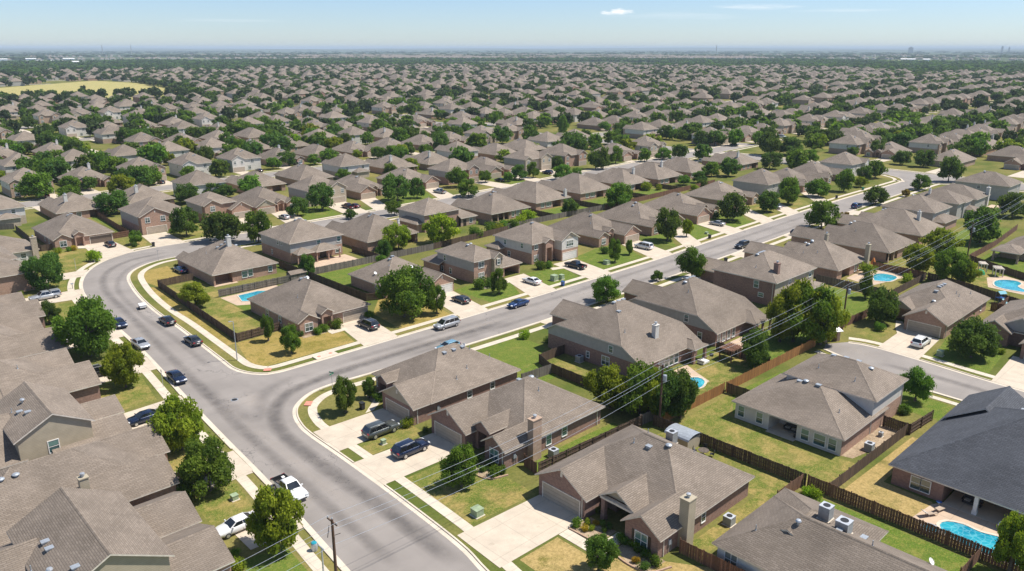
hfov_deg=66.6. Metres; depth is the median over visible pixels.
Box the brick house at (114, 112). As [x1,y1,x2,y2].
[97,106,122,119]
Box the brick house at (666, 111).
[662,110,674,120]
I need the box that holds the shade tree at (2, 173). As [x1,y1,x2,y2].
[0,170,5,182]
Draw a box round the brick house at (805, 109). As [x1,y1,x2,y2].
[798,106,810,112]
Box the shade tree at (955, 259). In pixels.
[933,246,971,280]
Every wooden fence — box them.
[0,223,14,229]
[15,225,52,250]
[95,210,128,238]
[157,280,280,341]
[158,272,193,285]
[218,275,289,296]
[279,260,297,270]
[307,271,383,300]
[315,243,433,273]
[352,246,377,256]
[434,226,507,248]
[478,205,603,228]
[521,364,550,377]
[524,453,536,473]
[529,208,552,216]
[538,415,642,471]
[539,344,649,411]
[573,199,602,206]
[604,180,714,209]
[632,192,647,196]
[639,411,652,424]
[653,414,806,486]
[654,183,680,189]
[663,382,724,419]
[679,537,744,570]
[716,341,770,363]
[725,339,815,391]
[727,382,749,396]
[777,473,803,492]
[807,474,1022,570]
[816,274,889,293]
[830,423,907,490]
[838,294,890,327]
[873,261,925,276]
[882,410,933,434]
[892,273,925,294]
[927,272,1019,301]
[960,544,981,570]
[968,224,1017,258]
[970,255,1023,279]
[990,302,1003,310]
[997,295,1009,309]
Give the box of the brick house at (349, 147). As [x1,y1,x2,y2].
[332,138,371,157]
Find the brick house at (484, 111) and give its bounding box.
[473,107,497,118]
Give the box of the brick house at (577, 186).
[538,173,609,200]
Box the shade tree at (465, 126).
[461,123,472,131]
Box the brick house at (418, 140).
[402,134,434,149]
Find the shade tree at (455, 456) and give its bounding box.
[438,442,478,487]
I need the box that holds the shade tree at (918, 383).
[900,365,936,400]
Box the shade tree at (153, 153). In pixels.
[135,142,168,163]
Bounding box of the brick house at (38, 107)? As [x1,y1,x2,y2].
[25,104,47,111]
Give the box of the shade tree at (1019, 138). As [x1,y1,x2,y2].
[1014,134,1023,146]
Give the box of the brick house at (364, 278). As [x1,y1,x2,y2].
[348,255,455,297]
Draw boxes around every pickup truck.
[28,288,61,300]
[270,473,308,500]
[341,202,354,208]
[433,188,446,193]
[564,260,586,269]
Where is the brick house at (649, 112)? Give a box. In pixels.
[644,108,668,121]
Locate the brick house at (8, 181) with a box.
[0,167,54,197]
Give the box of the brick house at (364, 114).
[348,112,369,118]
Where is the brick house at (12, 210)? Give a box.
[0,195,26,226]
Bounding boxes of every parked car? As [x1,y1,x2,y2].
[104,240,115,247]
[115,317,127,328]
[127,408,157,426]
[130,337,150,349]
[158,315,176,325]
[165,369,187,384]
[173,265,187,273]
[183,334,202,346]
[215,511,253,538]
[278,214,289,219]
[351,203,360,208]
[435,339,460,348]
[451,294,470,303]
[507,298,529,308]
[522,277,541,284]
[708,220,725,225]
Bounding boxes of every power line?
[223,199,1015,570]
[247,201,1019,570]
[257,204,1016,570]
[287,218,1001,570]
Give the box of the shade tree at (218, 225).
[198,211,244,240]
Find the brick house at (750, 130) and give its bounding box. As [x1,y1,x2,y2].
[735,125,759,139]
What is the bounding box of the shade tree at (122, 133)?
[114,126,130,141]
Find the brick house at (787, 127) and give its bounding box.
[771,117,796,133]
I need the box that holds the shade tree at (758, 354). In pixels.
[739,327,770,367]
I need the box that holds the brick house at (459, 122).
[446,117,477,131]
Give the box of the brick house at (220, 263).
[175,234,278,286]
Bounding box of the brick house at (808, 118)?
[793,113,824,128]
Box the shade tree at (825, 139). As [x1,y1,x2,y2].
[818,134,828,144]
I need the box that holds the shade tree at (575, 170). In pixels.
[571,167,581,173]
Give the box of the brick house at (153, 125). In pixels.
[134,119,161,127]
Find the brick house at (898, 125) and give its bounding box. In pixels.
[869,119,900,127]
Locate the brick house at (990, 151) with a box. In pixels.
[968,143,994,155]
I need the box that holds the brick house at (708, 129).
[691,127,728,145]
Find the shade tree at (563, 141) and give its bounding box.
[551,138,566,145]
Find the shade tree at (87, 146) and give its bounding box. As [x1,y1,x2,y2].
[81,141,90,150]
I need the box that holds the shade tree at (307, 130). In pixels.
[304,127,316,133]
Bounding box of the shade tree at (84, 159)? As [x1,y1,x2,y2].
[71,152,99,172]
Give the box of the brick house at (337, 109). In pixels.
[331,105,342,112]
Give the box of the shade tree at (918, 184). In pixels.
[910,173,932,189]
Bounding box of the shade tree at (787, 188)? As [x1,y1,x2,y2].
[779,176,799,203]
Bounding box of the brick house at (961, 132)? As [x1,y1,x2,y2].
[949,129,974,136]
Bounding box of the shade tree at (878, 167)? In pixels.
[864,158,888,177]
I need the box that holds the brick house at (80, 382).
[0,348,101,403]
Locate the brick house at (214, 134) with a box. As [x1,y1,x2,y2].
[199,130,240,140]
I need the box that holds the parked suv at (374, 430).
[361,419,399,439]
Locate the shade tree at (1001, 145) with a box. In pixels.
[992,138,1023,150]
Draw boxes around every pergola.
[719,342,741,362]
[978,261,988,271]
[992,265,1004,276]
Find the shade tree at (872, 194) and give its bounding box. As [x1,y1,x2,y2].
[862,185,889,204]
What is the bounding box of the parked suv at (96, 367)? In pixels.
[93,364,101,375]
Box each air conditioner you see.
[548,446,558,457]
[574,354,583,362]
[666,428,677,443]
[721,512,735,527]
[816,501,834,523]
[834,515,853,533]
[862,440,874,452]
[877,431,883,437]
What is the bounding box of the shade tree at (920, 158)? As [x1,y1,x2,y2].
[913,149,937,166]
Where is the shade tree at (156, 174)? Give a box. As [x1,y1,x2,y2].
[143,164,161,184]
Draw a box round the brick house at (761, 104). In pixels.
[743,99,768,107]
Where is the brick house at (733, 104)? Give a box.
[718,101,742,113]
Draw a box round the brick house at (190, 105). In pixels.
[183,101,206,109]
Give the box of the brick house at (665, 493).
[534,424,754,557]
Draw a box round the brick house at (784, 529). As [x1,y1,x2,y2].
[712,487,946,570]
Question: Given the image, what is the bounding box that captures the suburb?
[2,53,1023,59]
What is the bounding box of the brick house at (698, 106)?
[688,104,712,112]
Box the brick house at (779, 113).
[771,109,792,117]
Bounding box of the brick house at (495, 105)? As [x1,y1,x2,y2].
[489,103,503,109]
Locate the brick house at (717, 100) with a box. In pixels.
[711,99,725,102]
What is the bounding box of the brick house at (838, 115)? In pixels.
[822,110,848,120]
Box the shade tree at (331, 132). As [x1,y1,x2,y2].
[324,129,337,135]
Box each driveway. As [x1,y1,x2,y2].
[25,169,1023,567]
[33,101,1023,210]
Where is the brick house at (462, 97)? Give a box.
[453,96,471,101]
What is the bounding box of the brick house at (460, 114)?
[445,110,476,119]
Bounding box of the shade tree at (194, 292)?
[176,281,211,305]
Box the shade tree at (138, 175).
[128,165,152,184]
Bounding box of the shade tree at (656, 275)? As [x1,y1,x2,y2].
[651,270,662,280]
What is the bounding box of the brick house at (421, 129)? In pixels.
[409,125,430,135]
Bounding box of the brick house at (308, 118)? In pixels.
[300,116,318,123]
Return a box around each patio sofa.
[783,422,796,432]
[961,493,983,507]
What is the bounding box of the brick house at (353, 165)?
[321,153,370,178]
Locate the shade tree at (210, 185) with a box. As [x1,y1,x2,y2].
[202,183,220,193]
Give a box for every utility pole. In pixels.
[327,515,339,570]
[657,363,667,416]
[841,280,852,329]
[967,221,976,254]
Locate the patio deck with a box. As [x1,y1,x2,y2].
[222,254,1023,535]
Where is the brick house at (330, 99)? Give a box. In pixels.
[325,96,344,102]
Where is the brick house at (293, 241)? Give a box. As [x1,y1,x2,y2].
[258,218,343,264]
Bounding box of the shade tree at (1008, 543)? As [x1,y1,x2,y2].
[991,511,1023,570]
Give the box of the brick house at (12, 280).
[0,245,35,294]
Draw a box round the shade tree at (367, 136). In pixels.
[359,131,374,144]
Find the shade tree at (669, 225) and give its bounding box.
[653,207,682,240]
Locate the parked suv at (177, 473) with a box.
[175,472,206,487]
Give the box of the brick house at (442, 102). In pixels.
[433,97,456,107]
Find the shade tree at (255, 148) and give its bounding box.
[240,138,263,154]
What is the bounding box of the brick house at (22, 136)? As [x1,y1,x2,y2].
[6,131,41,146]
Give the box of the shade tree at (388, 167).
[382,162,396,173]
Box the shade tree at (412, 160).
[403,157,419,169]
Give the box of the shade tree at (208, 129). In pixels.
[201,126,215,135]
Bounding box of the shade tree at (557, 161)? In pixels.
[551,156,563,166]
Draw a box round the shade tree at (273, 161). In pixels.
[265,157,281,167]
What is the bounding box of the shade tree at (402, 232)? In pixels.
[381,221,411,249]
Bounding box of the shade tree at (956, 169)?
[937,154,966,181]
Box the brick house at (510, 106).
[504,101,525,109]
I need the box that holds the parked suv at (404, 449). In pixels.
[390,438,429,459]
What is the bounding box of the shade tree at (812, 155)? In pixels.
[804,149,818,161]
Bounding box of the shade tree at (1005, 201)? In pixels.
[996,192,1023,216]
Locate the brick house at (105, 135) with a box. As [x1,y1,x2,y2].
[92,125,123,143]
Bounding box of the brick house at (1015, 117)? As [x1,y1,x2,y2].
[1008,114,1023,128]
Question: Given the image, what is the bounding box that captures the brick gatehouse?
[823,327,843,341]
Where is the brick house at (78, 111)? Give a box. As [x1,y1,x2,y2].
[70,107,94,116]
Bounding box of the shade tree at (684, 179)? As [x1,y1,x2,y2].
[677,175,690,184]
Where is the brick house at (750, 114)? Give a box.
[747,112,762,117]
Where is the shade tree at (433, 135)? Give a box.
[429,130,447,137]
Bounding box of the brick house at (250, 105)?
[238,104,263,111]
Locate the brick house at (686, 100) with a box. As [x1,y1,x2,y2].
[672,98,692,103]
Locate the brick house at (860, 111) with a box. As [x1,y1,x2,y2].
[848,107,874,116]
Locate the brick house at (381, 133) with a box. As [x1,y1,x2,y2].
[371,127,392,140]
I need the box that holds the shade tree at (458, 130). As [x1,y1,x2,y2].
[449,125,462,135]
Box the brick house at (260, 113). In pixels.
[249,110,270,117]
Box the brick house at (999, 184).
[954,170,1022,199]
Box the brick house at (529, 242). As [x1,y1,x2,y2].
[484,221,579,264]
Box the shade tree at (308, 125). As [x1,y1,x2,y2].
[300,123,319,134]
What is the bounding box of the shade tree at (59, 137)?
[51,133,70,145]
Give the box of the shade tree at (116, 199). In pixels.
[92,189,129,215]
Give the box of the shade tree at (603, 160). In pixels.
[597,146,610,168]
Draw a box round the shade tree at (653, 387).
[634,365,671,414]
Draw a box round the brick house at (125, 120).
[122,109,142,123]
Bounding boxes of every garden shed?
[286,268,306,280]
[664,423,701,448]
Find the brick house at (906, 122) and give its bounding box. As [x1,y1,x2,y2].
[898,121,911,124]
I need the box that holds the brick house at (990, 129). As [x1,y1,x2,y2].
[968,122,1004,136]
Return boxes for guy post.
[318,544,323,570]
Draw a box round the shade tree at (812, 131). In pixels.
[805,128,817,136]
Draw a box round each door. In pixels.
[89,233,112,243]
[146,224,167,234]
[233,166,244,172]
[234,210,249,218]
[258,206,274,213]
[320,251,326,257]
[331,196,345,202]
[343,306,367,322]
[361,192,374,199]
[385,397,409,418]
[426,182,438,188]
[434,420,461,446]
[439,282,452,294]
[469,176,478,181]
[491,172,500,178]
[542,164,550,169]
[542,481,580,516]
[562,249,576,260]
[579,160,585,165]
[624,156,631,160]
[625,233,638,242]
[698,215,708,223]
[881,154,892,158]
[906,319,940,337]
[926,162,939,166]
[1004,164,1018,169]
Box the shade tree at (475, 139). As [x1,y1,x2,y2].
[464,132,487,146]
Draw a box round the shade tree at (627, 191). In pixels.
[616,181,633,201]
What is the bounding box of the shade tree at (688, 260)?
[674,245,707,277]
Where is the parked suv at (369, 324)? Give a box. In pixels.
[357,318,379,330]
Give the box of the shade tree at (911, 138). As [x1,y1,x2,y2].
[896,131,917,144]
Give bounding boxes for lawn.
[26,197,1016,557]
[91,177,1023,570]
[144,266,449,365]
[520,437,968,570]
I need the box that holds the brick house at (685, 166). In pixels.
[655,157,706,178]
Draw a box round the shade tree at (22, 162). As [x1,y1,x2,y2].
[13,154,42,171]
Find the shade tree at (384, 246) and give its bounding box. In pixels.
[375,239,392,256]
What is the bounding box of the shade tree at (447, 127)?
[442,124,452,131]
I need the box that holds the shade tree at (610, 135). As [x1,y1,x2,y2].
[603,130,620,142]
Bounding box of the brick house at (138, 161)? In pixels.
[116,157,166,181]
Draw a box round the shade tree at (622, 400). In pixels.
[610,358,668,414]
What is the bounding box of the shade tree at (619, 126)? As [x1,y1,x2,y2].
[612,123,626,134]
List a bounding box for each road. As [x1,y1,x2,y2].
[18,80,735,207]
[83,143,1023,570]
[824,342,1023,399]
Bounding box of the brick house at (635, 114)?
[620,110,649,121]
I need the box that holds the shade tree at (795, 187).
[778,177,800,204]
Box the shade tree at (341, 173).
[335,168,350,177]
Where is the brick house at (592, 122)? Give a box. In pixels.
[577,115,614,129]
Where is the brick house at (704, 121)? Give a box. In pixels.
[683,115,715,128]
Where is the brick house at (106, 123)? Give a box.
[99,121,121,128]
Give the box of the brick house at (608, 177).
[584,167,649,190]
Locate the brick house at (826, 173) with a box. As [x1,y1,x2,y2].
[793,161,844,183]
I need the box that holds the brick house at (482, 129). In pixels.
[463,125,498,142]
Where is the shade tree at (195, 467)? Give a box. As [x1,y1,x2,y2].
[176,431,236,499]
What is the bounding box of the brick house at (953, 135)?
[940,132,962,139]
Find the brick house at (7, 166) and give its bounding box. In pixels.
[0,153,32,174]
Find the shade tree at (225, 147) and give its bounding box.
[218,143,237,154]
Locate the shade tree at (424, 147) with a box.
[418,144,432,152]
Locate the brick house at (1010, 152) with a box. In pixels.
[986,145,1023,161]
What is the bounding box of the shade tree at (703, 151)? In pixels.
[693,143,712,157]
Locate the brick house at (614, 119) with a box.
[602,115,633,126]
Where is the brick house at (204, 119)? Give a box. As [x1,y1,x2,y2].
[192,112,217,126]
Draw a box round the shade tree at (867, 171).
[855,165,872,179]
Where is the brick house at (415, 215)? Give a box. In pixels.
[395,197,477,232]
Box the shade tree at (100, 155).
[89,149,109,171]
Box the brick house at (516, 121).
[495,116,526,126]
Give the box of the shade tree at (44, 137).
[34,128,52,145]
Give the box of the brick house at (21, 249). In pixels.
[0,235,39,260]
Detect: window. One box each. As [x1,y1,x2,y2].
[20,253,26,258]
[47,438,59,453]
[59,240,66,246]
[160,215,165,220]
[241,270,247,277]
[248,269,252,276]
[305,322,313,331]
[467,390,471,398]
[478,261,483,268]
[478,272,483,277]
[489,447,498,463]
[490,381,494,389]
[496,258,501,264]
[546,433,551,446]
[561,425,567,436]
[566,239,573,246]
[601,355,609,366]
[608,345,612,353]
[631,528,650,550]
[664,357,668,368]
[669,354,673,365]
[674,352,678,363]
[684,314,688,321]
[697,331,701,339]
[701,512,705,523]
[722,331,725,341]
[724,551,737,569]
[727,329,730,339]
[731,327,735,337]
[737,405,744,417]
[753,280,758,287]
[755,411,763,424]
[800,427,809,441]
[812,432,826,447]
[827,437,837,451]
[909,475,920,490]
[919,478,931,494]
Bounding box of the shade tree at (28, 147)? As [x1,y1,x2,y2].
[22,141,37,154]
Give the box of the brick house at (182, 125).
[167,120,198,133]
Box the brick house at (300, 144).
[267,136,310,151]
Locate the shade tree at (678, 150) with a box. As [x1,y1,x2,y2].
[672,144,688,156]
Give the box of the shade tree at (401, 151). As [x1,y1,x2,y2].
[390,144,408,157]
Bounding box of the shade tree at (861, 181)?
[854,176,869,186]
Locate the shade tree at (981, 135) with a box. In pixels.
[969,131,990,141]
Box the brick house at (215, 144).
[194,137,227,158]
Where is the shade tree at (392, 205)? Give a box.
[384,200,402,214]
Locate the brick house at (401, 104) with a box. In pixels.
[396,102,415,112]
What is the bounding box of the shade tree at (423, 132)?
[420,130,429,136]
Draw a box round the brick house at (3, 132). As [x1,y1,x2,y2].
[0,127,11,139]
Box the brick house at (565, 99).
[558,98,573,105]
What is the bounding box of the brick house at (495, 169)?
[466,156,513,178]
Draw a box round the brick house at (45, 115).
[32,108,60,123]
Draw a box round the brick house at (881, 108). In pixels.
[873,103,888,116]
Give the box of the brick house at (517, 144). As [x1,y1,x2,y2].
[501,138,546,150]
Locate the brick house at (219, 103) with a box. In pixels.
[208,100,233,108]
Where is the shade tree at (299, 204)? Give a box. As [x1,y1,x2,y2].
[284,196,308,215]
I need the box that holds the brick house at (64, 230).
[31,212,114,248]
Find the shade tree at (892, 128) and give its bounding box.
[886,127,900,134]
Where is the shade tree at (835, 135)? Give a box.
[828,129,845,141]
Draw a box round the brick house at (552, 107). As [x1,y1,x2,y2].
[543,103,571,111]
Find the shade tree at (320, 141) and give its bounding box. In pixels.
[311,135,327,147]
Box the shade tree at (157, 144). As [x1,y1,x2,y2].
[153,142,165,163]
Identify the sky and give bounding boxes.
[0,0,1023,48]
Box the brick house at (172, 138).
[162,130,201,142]
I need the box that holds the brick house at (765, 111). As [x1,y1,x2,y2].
[746,108,772,116]
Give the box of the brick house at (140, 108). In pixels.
[134,105,144,111]
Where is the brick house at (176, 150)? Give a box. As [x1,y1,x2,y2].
[159,140,189,162]
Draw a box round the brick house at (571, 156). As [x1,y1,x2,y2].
[539,143,587,166]
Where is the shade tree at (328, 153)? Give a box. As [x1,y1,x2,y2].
[319,148,338,159]
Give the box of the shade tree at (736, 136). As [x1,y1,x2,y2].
[728,128,744,145]
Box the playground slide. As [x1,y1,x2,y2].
[995,291,1007,302]
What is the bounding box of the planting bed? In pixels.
[301,332,896,570]
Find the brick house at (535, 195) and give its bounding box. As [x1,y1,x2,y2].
[491,180,570,209]
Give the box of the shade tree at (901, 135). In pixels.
[889,132,911,146]
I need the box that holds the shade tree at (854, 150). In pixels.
[847,146,859,154]
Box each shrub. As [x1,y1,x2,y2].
[52,247,61,253]
[85,249,101,261]
[176,480,193,501]
[230,546,240,556]
[231,554,246,570]
[296,330,303,336]
[313,327,321,334]
[317,322,327,332]
[328,318,342,328]
[364,310,374,317]
[372,391,382,402]
[376,254,386,261]
[399,417,415,427]
[422,426,428,433]
[468,225,483,236]
[472,277,486,289]
[473,454,483,465]
[477,465,487,471]
[484,221,495,230]
[484,458,494,468]
[485,275,491,287]
[487,464,501,477]
[491,222,503,228]
[498,465,506,474]
[499,219,508,227]
[507,219,519,227]
[516,213,527,221]
[518,329,530,339]
[519,208,536,220]
[534,259,547,269]
[545,261,552,267]
[571,516,581,528]
[580,523,588,531]
[585,517,590,524]
[588,524,595,531]
[592,519,599,525]
[599,246,609,254]
[599,519,606,526]
[602,526,607,532]
[607,521,612,529]
[615,532,629,545]
[630,540,644,552]
[631,556,640,563]
[636,560,650,570]
[640,181,651,190]
[640,547,651,558]
[647,553,662,566]
[656,183,662,190]
[690,184,698,189]
[697,179,707,186]
[713,211,719,218]
[801,485,811,496]
[809,483,824,498]
[858,260,878,274]
[872,321,886,331]
[897,407,909,415]
[898,403,912,414]
[901,273,912,282]
[998,348,1005,354]
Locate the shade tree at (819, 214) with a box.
[804,200,842,228]
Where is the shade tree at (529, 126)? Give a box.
[522,124,539,135]
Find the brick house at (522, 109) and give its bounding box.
[512,107,538,112]
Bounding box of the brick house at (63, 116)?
[52,113,79,121]
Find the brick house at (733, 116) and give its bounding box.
[729,115,746,119]
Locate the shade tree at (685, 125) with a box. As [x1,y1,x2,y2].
[683,123,692,138]
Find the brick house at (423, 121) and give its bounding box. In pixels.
[413,113,435,126]
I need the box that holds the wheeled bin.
[358,401,364,409]
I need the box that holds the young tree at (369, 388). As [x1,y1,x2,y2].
[361,377,375,397]
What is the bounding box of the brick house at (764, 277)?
[696,250,823,304]
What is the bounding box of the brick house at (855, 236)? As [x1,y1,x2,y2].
[790,221,915,262]
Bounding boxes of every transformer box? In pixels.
[229,492,239,502]
[379,438,387,445]
[469,504,484,519]
[550,274,558,281]
[559,274,564,279]
[603,259,609,264]
[935,349,944,356]
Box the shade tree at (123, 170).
[114,165,135,176]
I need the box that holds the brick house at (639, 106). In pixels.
[629,102,655,109]
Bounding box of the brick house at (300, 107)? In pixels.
[291,103,307,110]
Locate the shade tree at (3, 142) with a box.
[0,139,17,147]
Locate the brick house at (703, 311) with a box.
[622,275,772,346]
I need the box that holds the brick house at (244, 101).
[233,99,256,105]
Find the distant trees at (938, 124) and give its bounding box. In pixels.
[0,62,1023,140]
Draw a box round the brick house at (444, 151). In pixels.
[434,141,477,158]
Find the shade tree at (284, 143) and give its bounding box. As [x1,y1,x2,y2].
[269,135,296,150]
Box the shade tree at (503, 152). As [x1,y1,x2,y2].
[494,149,510,160]
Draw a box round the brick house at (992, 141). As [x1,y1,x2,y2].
[985,135,996,150]
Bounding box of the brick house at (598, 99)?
[594,96,603,102]
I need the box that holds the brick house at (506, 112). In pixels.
[499,108,518,118]
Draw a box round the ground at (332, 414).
[0,50,1023,570]
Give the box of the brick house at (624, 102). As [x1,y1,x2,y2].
[615,97,636,105]
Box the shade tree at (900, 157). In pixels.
[889,149,912,164]
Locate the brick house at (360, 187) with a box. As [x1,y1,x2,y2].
[335,174,383,199]
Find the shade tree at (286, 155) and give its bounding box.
[277,151,296,164]
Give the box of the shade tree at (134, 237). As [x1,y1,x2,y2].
[128,230,142,242]
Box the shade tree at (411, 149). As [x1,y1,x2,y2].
[404,142,415,153]
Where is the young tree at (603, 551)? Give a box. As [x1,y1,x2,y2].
[584,533,621,570]
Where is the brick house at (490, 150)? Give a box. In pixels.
[473,143,515,160]
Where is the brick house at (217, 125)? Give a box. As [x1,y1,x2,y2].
[205,122,226,129]
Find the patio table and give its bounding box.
[698,447,708,452]
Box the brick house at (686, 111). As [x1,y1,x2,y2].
[674,107,693,114]
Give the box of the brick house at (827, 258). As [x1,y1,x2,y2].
[742,232,871,278]
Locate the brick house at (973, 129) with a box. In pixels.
[966,124,998,134]
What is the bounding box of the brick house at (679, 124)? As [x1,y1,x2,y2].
[673,121,689,129]
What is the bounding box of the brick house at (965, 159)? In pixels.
[925,149,976,166]
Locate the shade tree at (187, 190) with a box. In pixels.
[174,182,199,200]
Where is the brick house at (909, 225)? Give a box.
[836,207,943,244]
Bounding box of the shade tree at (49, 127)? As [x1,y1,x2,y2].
[33,122,55,133]
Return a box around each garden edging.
[473,473,507,479]
[569,528,588,538]
[615,542,671,570]
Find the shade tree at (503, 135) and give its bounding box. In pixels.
[490,125,513,143]
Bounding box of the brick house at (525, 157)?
[503,147,551,171]
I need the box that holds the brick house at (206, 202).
[184,191,252,220]
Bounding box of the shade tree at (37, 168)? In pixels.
[32,157,55,179]
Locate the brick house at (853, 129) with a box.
[842,126,869,134]
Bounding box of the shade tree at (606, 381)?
[580,363,631,408]
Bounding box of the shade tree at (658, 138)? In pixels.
[637,133,663,141]
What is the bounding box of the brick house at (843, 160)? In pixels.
[819,152,870,175]
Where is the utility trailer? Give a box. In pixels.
[138,302,146,308]
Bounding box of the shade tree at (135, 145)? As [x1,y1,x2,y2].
[120,141,139,148]
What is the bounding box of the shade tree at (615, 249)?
[608,238,621,262]
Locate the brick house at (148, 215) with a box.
[118,196,180,234]
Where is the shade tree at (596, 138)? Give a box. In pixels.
[588,132,601,146]
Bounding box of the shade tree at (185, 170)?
[178,166,194,175]
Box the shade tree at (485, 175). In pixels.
[478,170,491,181]
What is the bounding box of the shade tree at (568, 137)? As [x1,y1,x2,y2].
[559,129,585,145]
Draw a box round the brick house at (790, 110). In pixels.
[785,108,803,113]
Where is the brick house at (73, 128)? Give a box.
[57,120,88,136]
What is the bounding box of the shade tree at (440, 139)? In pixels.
[432,132,449,147]
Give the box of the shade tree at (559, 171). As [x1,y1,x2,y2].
[552,164,572,177]
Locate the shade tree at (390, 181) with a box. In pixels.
[380,172,410,200]
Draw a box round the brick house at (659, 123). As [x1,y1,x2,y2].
[645,119,674,135]
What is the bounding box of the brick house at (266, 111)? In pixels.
[263,107,277,114]
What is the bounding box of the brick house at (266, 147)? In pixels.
[246,139,273,153]
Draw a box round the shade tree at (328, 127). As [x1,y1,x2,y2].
[326,123,339,130]
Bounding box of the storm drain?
[312,351,337,359]
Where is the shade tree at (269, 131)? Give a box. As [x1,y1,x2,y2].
[267,129,282,141]
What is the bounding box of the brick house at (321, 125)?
[305,119,328,129]
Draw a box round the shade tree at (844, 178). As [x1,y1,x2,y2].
[834,168,856,191]
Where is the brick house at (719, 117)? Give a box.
[705,113,727,121]
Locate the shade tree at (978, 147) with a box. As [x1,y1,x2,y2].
[966,137,991,156]
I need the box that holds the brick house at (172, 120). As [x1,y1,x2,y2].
[157,115,181,126]
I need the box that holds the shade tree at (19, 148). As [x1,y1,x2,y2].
[9,143,25,153]
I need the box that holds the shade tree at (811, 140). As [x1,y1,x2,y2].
[802,132,823,149]
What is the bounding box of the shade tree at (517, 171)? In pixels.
[511,164,528,179]
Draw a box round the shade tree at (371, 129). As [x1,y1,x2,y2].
[366,126,375,131]
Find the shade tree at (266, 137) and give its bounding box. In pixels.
[258,130,280,145]
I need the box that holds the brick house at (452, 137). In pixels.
[444,131,468,143]
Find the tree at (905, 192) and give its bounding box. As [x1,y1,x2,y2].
[901,188,909,196]
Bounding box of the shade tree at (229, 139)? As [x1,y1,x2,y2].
[224,134,235,144]
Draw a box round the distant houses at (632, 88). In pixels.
[0,62,1023,108]
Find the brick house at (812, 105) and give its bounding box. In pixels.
[799,102,827,108]
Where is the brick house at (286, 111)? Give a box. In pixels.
[274,107,301,119]
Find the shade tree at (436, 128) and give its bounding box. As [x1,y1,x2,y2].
[430,125,444,136]
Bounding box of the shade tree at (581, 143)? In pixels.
[569,136,587,149]
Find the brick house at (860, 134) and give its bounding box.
[851,130,881,143]
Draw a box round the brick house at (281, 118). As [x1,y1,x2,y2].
[268,114,291,127]
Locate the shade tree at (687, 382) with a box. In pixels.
[667,365,699,418]
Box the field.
[0,81,178,98]
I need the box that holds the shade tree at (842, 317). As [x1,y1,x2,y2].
[806,286,850,344]
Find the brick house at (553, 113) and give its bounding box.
[539,109,559,123]
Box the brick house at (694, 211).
[644,192,719,223]
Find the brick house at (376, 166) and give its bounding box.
[365,155,417,173]
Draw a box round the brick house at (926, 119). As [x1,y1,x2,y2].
[920,116,932,122]
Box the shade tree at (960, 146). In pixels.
[946,142,970,152]
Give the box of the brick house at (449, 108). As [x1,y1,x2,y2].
[438,103,464,115]
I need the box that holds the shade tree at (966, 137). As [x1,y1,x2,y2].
[958,134,977,144]
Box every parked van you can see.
[433,315,460,329]
[634,241,653,249]
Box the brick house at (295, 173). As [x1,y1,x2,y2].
[273,163,334,184]
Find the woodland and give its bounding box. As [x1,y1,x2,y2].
[0,50,1023,74]
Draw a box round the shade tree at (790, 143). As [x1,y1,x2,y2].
[777,136,803,151]
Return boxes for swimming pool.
[237,290,263,301]
[691,376,706,388]
[873,273,898,281]
[936,519,1004,562]
[992,279,1023,292]
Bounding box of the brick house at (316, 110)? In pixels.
[300,105,322,116]
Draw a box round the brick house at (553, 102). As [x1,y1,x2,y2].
[540,99,556,104]
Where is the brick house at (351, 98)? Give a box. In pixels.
[344,95,357,101]
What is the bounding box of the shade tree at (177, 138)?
[173,135,184,141]
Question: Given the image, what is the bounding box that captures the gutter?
[80,144,1023,570]
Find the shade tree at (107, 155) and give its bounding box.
[93,149,110,172]
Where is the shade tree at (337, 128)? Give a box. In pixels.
[330,124,343,131]
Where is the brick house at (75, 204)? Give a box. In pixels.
[37,192,107,217]
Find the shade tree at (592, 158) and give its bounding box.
[586,149,599,168]
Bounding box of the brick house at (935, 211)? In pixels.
[880,194,959,229]
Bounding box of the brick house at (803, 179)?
[773,167,824,192]
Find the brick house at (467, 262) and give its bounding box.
[421,241,522,283]
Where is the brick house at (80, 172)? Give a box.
[57,162,110,189]
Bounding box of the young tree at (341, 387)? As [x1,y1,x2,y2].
[332,375,356,412]
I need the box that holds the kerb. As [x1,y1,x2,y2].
[79,144,1023,570]
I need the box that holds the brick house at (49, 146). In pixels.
[31,139,63,156]
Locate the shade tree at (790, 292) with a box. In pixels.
[773,277,822,341]
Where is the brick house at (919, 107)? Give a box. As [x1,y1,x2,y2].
[907,102,923,111]
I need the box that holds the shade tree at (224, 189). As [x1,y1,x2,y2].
[215,184,237,196]
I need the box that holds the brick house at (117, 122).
[101,115,122,125]
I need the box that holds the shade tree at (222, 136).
[218,131,229,141]
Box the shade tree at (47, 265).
[19,250,64,290]
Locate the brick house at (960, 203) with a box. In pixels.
[919,187,978,219]
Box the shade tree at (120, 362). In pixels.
[99,340,145,387]
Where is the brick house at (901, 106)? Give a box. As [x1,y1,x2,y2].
[889,103,916,111]
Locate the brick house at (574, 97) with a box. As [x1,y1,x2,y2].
[570,94,584,98]
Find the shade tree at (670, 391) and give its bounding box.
[650,366,695,417]
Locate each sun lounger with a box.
[921,509,937,514]
[931,505,944,510]
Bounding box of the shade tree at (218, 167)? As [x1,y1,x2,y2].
[207,159,229,176]
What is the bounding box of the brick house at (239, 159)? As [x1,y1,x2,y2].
[216,147,261,172]
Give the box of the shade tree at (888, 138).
[881,133,892,141]
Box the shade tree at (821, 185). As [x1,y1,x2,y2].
[804,177,831,196]
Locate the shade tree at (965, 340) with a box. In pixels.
[945,313,1002,357]
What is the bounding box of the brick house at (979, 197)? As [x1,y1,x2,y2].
[932,183,998,208]
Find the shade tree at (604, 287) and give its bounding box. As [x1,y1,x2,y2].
[591,274,620,302]

